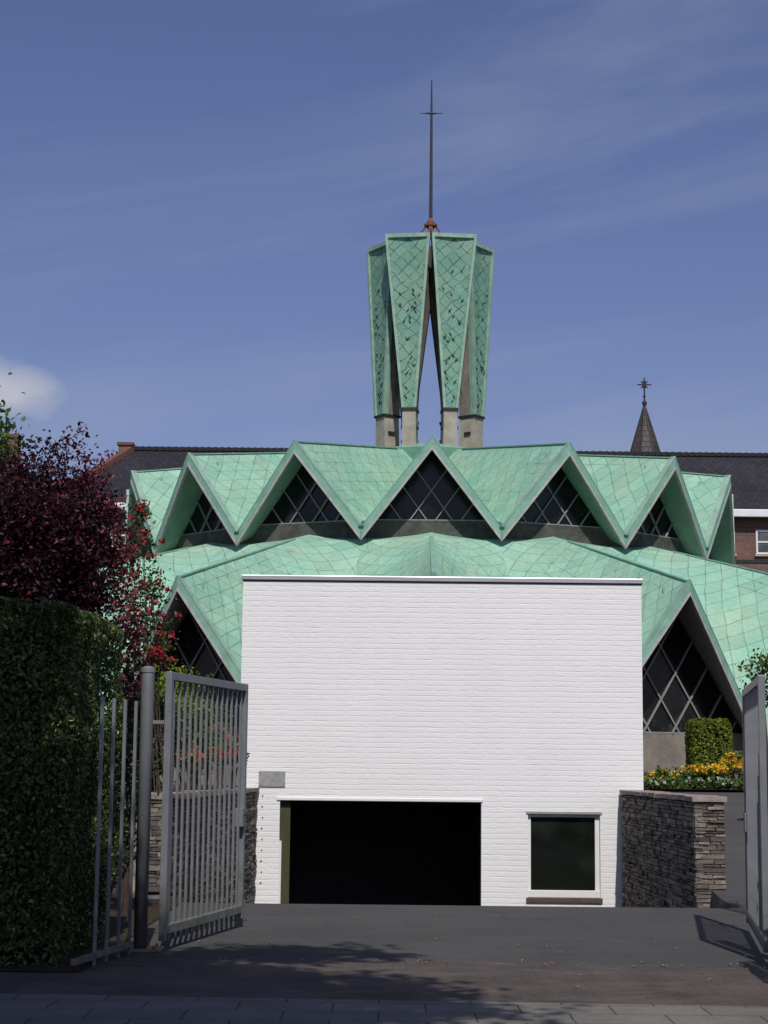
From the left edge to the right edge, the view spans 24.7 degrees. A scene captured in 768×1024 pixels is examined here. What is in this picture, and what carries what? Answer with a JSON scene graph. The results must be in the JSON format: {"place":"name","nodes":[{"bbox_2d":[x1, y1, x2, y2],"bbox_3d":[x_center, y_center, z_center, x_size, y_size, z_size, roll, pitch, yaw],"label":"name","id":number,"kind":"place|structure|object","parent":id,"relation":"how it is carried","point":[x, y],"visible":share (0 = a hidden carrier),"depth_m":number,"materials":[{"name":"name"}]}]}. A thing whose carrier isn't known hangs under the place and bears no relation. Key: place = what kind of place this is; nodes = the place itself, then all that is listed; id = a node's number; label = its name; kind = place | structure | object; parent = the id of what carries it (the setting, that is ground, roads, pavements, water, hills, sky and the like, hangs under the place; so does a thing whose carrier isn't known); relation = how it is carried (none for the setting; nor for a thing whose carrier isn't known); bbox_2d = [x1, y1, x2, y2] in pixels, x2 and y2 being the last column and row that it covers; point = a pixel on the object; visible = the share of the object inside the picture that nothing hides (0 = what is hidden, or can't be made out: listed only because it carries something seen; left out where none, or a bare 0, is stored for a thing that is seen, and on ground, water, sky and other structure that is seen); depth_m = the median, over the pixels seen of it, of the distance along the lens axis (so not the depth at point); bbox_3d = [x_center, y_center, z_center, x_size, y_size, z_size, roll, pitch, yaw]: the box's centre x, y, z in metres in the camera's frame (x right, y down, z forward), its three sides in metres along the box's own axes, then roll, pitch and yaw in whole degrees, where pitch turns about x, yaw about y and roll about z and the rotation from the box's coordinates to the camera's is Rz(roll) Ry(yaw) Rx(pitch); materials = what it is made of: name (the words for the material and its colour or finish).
{"place":"outdoors","nodes":[
{"label":"outdoors","id":0,"kind":"place"},
{"bbox_2d":[0,897,183,971],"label":"hedge soil","id":1,"kind":"structure","parent":0,"point":[153,916],"depth_m":15.73,"materials":[{"name":"brown soil"}]},
{"bbox_2d":[0,596,127,965],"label":"hedge","id":2,"kind":"object","parent":1,"relation":"on","point":[51,680],"visible":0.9,"depth_m":14.11,"materials":[{"name":"green plant"}]},
{"bbox_2d":[0,418,157,722],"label":"purple tree","id":3,"kind":"object","parent":1,"relation":"on","point":[54,539],"visible":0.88,"depth_m":18.01,"materials":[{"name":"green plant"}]},
{"bbox_2d":[71,697,137,965],"bbox_3d":[-2.244,2.581,14.249,0.041,2.130,1.469,-1,-8,9],"label":"railing","id":4,"kind":"object","parent":1,"relation":"on","point":[117,948],"visible":0.96,"depth_m":14.39,"materials":[{"name":"grey metal"}]},
{"bbox_2d":[103,661,160,913],"bbox_3d":[-2.748,2.952,18.762,0.739,2.721,0.827,1,-8,0],"label":"garden shrub","id":5,"kind":"object","parent":1,"relation":"on","point":[126,848],"visible":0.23,"depth_m":18.64,"materials":[{"name":"green plant"}]},
{"bbox_2d":[116,785,237,798],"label":"bed soil","id":6,"kind":"structure","parent":0,"point":[212,787],"depth_m":29.45,"materials":[{"name":"brown soil"}]},
{"bbox_2d":[0,372,32,466],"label":"green tree","id":7,"kind":"object","parent":6,"relation":"on","point":[5,437],"visible":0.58,"depth_m":23.01,"materials":[{"name":"green plant"}]},
{"bbox_2d":[100,499,187,792],"bbox_3d":[-2.997,1.668,21.684,1.067,3.709,1.039,-4,-10,31],"label":"rose bush","id":8,"kind":"object","parent":6,"relation":"on","point":[141,511],"visible":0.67,"depth_m":21.70,"materials":[{"name":"red plant"}]},
{"bbox_2d":[125,686,198,791],"bbox_3d":[-2.889,2.875,22.410,1.177,1.475,0.998,-3,-9,22],"label":"garden shrub","id":9,"kind":"object","parent":6,"relation":"on","point":[162,707],"visible":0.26,"depth_m":22.31,"materials":[{"name":"green plant"}]},
{"bbox_2d":[154,659,208,790],"bbox_3d":[-2.925,2.871,23.620,0.941,1.821,0.956,-6,-10,37],"label":"garden shrub","id":10,"kind":"object","parent":6,"relation":"on","point":[162,681],"visible":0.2,"depth_m":23.59,"materials":[{"name":"green plant"}]},
{"bbox_2d":[175,746,203,789],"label":"flower clump","id":11,"kind":"object","parent":6,"relation":"on","point":[186,766],"visible":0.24,"depth_m":23.90,"materials":[{"name":"green plant"}]},
{"bbox_2d":[176,667,238,789],"bbox_3d":[-2.596,3.034,24.429,1.178,1.741,1.002,-3,-9,23],"label":"garden shrub","id":12,"kind":"object","parent":6,"relation":"on","point":[198,723],"visible":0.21,"depth_m":24.30,"materials":[{"name":"green plant"}]},
{"bbox_2d":[191,744,223,789],"bbox_3d":[-2.488,3.563,24.476,0.569,0.710,0.545,-7,-11,41],"label":"flower clump","id":13,"kind":"object","parent":6,"relation":"on","point":[207,776],"visible":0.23,"depth_m":24.48,"materials":[{"name":"green plant"}]},
{"bbox_2d":[197,723,238,788],"bbox_3d":[-2.421,3.593,25.985,0.670,1.082,0.557,-4,-10,30],"label":"flower clump","id":14,"kind":"object","parent":6,"relation":"on","point":[222,747],"visible":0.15,"depth_m":25.99,"materials":[{"name":"red plant"}]},
{"bbox_2d":[217,745,249,788],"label":"flower clump","id":15,"kind":"object","parent":6,"relation":"on","point":[232,763],"visible":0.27,"depth_m":25.29,"materials":[{"name":"green plant"}]},
{"bbox_2d":[0,956,767,1006],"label":"brick strip","id":16,"kind":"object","parent":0,"point":[514,982],"visible":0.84,"depth_m":13.03,"materials":[{"name":"grey brick"}]},
{"bbox_2d":[0,993,767,1023],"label":"pavement","id":17,"kind":"structure","parent":0,"point":[59,1009],"depth_m":11.41,"materials":[{"name":"grey concrete"}]},
{"bbox_2d":[0,0,767,486],"label":"sky","id":18,"kind":"structure","parent":0,"point":[195,195],"materials":[{"name":"blue"}]},
{"bbox_2d":[108,783,767,968],"bbox_3d":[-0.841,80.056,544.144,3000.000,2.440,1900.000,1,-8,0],"label":"ground","id":19,"kind":"structure","parent":0,"point":[412,867],"depth_m":18.91,"materials":[{"name":"grey asphalt"}]},
{"bbox_2d":[1,434,111,565],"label":"brick house","id":20,"kind":"structure","parent":19,"relation":"on","point":[12,441],"depth_m":63.91,"materials":[{"name":"red tile"}]},
{"bbox_2d":[92,802,136,897],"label":"wall","id":21,"kind":"structure","parent":19,"relation":"on","point":[115,892],"depth_m":20.82,"materials":[{"name":"grey stone"}]},
{"bbox_2d":[120,666,163,951],"bbox_3d":[-2.064,2.562,15.247,0.340,2.436,0.300,1,-8,0],"label":"gate post","id":22,"kind":"object","parent":19,"relation":"on","point":[147,722],"visible":0.85,"depth_m":15.18,"materials":[{"name":"grey metal"}]},
{"bbox_2d":[158,671,250,940],"bbox_3d":[-1.646,2.703,16.304,0.222,2.308,2.401,-1,-8,12],"label":"gate leaf","id":23,"kind":"object","parent":22,"relation":"attached to","point":[239,814],"visible":1,"depth_m":16.15,"materials":[{"name":"grey paint"}]},
{"bbox_2d":[135,788,259,902],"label":"stone wall","id":24,"kind":"structure","parent":19,"relation":"on","point":[155,851],"depth_m":23.08,"materials":[{"name":"stone"}]},
{"bbox_2d":[75,442,767,571],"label":"brick building","id":25,"kind":"structure","parent":19,"relation":"on","point":[747,472],"depth_m":71.75,"materials":[{"name":"tile"}]},
{"bbox_2d":[108,523,124,549],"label":"window","id":26,"kind":"structure","parent":25,"relation":"in","point":[123,535],"depth_m":68.51,"materials":[{"name":"concrete"}]},
{"bbox_2d":[755,530,767,556],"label":"window","id":27,"kind":"structure","parent":25,"relation":"in","point":[761,535],"depth_m":68.51,"materials":[{"name":"concrete"}]},
{"bbox_2d":[95,80,767,785],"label":"church","id":28,"kind":"structure","parent":19,"relation":"on","point":[471,506],"depth_m":41.45,"materials":[{"name":"green metal"}]},
{"bbox_2d":[95,610,239,784],"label":"gable window","id":29,"kind":"structure","parent":28,"relation":"in","point":[200,654],"depth_m":36.65,"materials":[{"name":"black glass"}]},
{"bbox_2d":[174,492,256,549],"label":"gable window","id":30,"kind":"structure","parent":28,"relation":"in","point":[204,526],"depth_m":43.46,"materials":[{"name":"black glass"}]},
{"bbox_2d":[247,465,371,543],"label":"gable window","id":31,"kind":"structure","parent":28,"relation":"in","point":[303,509],"depth_m":41.63,"materials":[{"name":"black glass"}]},
{"bbox_2d":[364,451,498,538],"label":"gable window","id":32,"kind":"structure","parent":28,"relation":"in","point":[431,500],"depth_m":40.92,"materials":[{"name":"black glass"}]},
{"bbox_2d":[490,467,613,546],"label":"gable window","id":33,"kind":"structure","parent":28,"relation":"in","point":[558,511],"depth_m":41.51,"materials":[{"name":"black glass"}]},
{"bbox_2d":[605,497,686,553],"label":"gable window","id":34,"kind":"structure","parent":28,"relation":"in","point":[657,531],"depth_m":43.27,"materials":[{"name":"black glass"}]},
{"bbox_2d":[642,615,743,785],"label":"gable window","id":35,"kind":"structure","parent":28,"relation":"in","point":[677,688],"depth_m":36.47,"materials":[{"name":"black glass"}]},
{"bbox_2d":[129,916,766,992],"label":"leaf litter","id":36,"kind":"object","parent":19,"relation":"on","point":[446,962],"visible":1,"depth_m":14.30,"materials":[{"name":"brown plant"}]},
{"bbox_2d":[630,377,660,451],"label":"chapel spire","id":37,"kind":"structure","parent":19,"relation":"on","point":[644,439],"depth_m":87.12,"materials":[{"name":"stone"}]},
{"bbox_2d":[620,790,726,907],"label":"stone wall","id":38,"kind":"structure","parent":19,"relation":"on","point":[673,851],"depth_m":23.29,"materials":[{"name":"stone"}]},
{"bbox_2d":[735,648,767,799],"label":"garden shrub","id":39,"kind":"object","parent":19,"relation":"on","point":[761,661],"visible":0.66,"depth_m":18.88,"materials":[{"name":"green plant"}]},
{"bbox_3d":[3.376,2.527,14.604,0.340,2.436,0.300,1,-8,0],"label":"gate post","id":40,"kind":"object","parent":19,"relation":"on","visible":0},
{"bbox_2d":[737,675,767,952],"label":"gate leaf","id":41,"kind":"object","parent":40,"relation":"attached to","point":[754,819],"visible":1,"depth_m":15.74,"materials":[{"name":"grey paint"}]},
{"bbox_2d":[241,575,643,906],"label":"garage","id":42,"kind":"structure","parent":0,"point":[513,707],"depth_m":27.34,"materials":[{"name":"white brick"}]},
{"bbox_2d":[526,811,602,902],"bbox_3d":[2.776,5.326,27.066,1.174,1.380,0.150,1,-8,0],"label":"window","id":43,"kind":"structure","parent":42,"relation":"in","point":[564,847],"depth_m":27.11,"materials":[{"name":"black glass"}]},
{"bbox_2d":[652,786,743,789],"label":"bed soil","id":44,"kind":"structure","parent":0,"point":[687,787],"depth_m":31.20,"materials":[{"name":"brown soil"}]},
{"bbox_2d":[643,776,657,789],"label":"edging plant","id":45,"kind":"object","parent":44,"relation":"on","point":[646,787],"visible":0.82,"depth_m":31.01,"materials":[{"name":"green plant"}]},
{"bbox_2d":[643,770,662,790],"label":"flower clump","id":46,"kind":"object","parent":44,"relation":"on","point":[654,775],"visible":0.38,"depth_m":31.48,"materials":[{"name":"yellow plant"}]},
{"bbox_2d":[647,777,666,790],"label":"edging plant","id":47,"kind":"object","parent":44,"relation":"on","point":[658,786],"visible":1,"depth_m":30.99,"materials":[{"name":"green plant"}]},
{"bbox_2d":[654,765,679,790],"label":"flower clump","id":48,"kind":"object","parent":44,"relation":"on","point":[665,773],"visible":0.62,"depth_m":31.89,"materials":[{"name":"yellow plant"}]},
{"bbox_2d":[662,777,679,791],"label":"edging plant","id":49,"kind":"object","parent":44,"relation":"on","point":[668,784],"visible":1,"depth_m":30.99,"materials":[{"name":"green plant"}]},
{"bbox_2d":[673,776,691,791],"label":"edging plant","id":50,"kind":"object","parent":44,"relation":"on","point":[682,786],"visible":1,"depth_m":30.96,"materials":[{"name":"green plant"}]},
{"bbox_2d":[671,765,696,783],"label":"flower clump","id":51,"kind":"object","parent":44,"relation":"on","point":[682,774],"visible":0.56,"depth_m":32.18,"materials":[{"name":"yellow plant"}]},
{"bbox_2d":[687,775,703,791],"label":"edging plant","id":52,"kind":"object","parent":44,"relation":"on","point":[693,785],"visible":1,"depth_m":31.01,"materials":[{"name":"green plant"}]},
{"bbox_2d":[685,761,710,790],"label":"flower clump","id":53,"kind":"object","parent":44,"relation":"on","point":[695,769],"visible":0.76,"depth_m":31.78,"materials":[{"name":"yellow plant"}]},
{"bbox_2d":[697,777,711,791],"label":"edging plant","id":54,"kind":"object","parent":44,"relation":"on","point":[701,785],"visible":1,"depth_m":30.97,"materials":[{"name":"green plant"}]},
{"bbox_2d":[684,717,733,787],"bbox_3d":[6.170,4.575,33.296,0.858,1.354,0.918,1,-8,0],"label":"box bush","id":55,"kind":"object","parent":44,"relation":"on","point":[707,740],"visible":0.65,"depth_m":32.99,"materials":[{"name":"green plant"}]},
{"bbox_2d":[702,763,731,791],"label":"flower clump","id":56,"kind":"object","parent":44,"relation":"on","point":[721,770],"visible":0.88,"depth_m":31.54,"materials":[{"name":"yellow plant"}]},
{"bbox_2d":[708,776,726,791],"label":"edging plant","id":57,"kind":"object","parent":44,"relation":"on","point":[715,785],"visible":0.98,"depth_m":30.98,"materials":[{"name":"green plant"}]},
{"bbox_2d":[717,776,735,791],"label":"edging plant","id":58,"kind":"object","parent":44,"relation":"on","point":[729,786],"visible":0.99,"depth_m":30.98,"materials":[{"name":"green plant"}]},
{"bbox_2d":[714,755,743,790],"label":"flower clump","id":59,"kind":"object","parent":44,"relation":"on","point":[733,766],"visible":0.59,"depth_m":32.03,"materials":[{"name":"yellow plant"}]},
{"bbox_2d":[718,748,743,790],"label":"flower clump","id":60,"kind":"object","parent":44,"relation":"on","point":[730,754],"visible":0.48,"depth_m":32.23,"materials":[{"name":"yellow plant"}]},
{"bbox_2d":[730,775,743,791],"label":"edging plant","id":61,"kind":"object","parent":44,"relation":"on","point":[740,783],"visible":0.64,"depth_m":30.98,"materials":[{"name":"green plant"}]}
]}

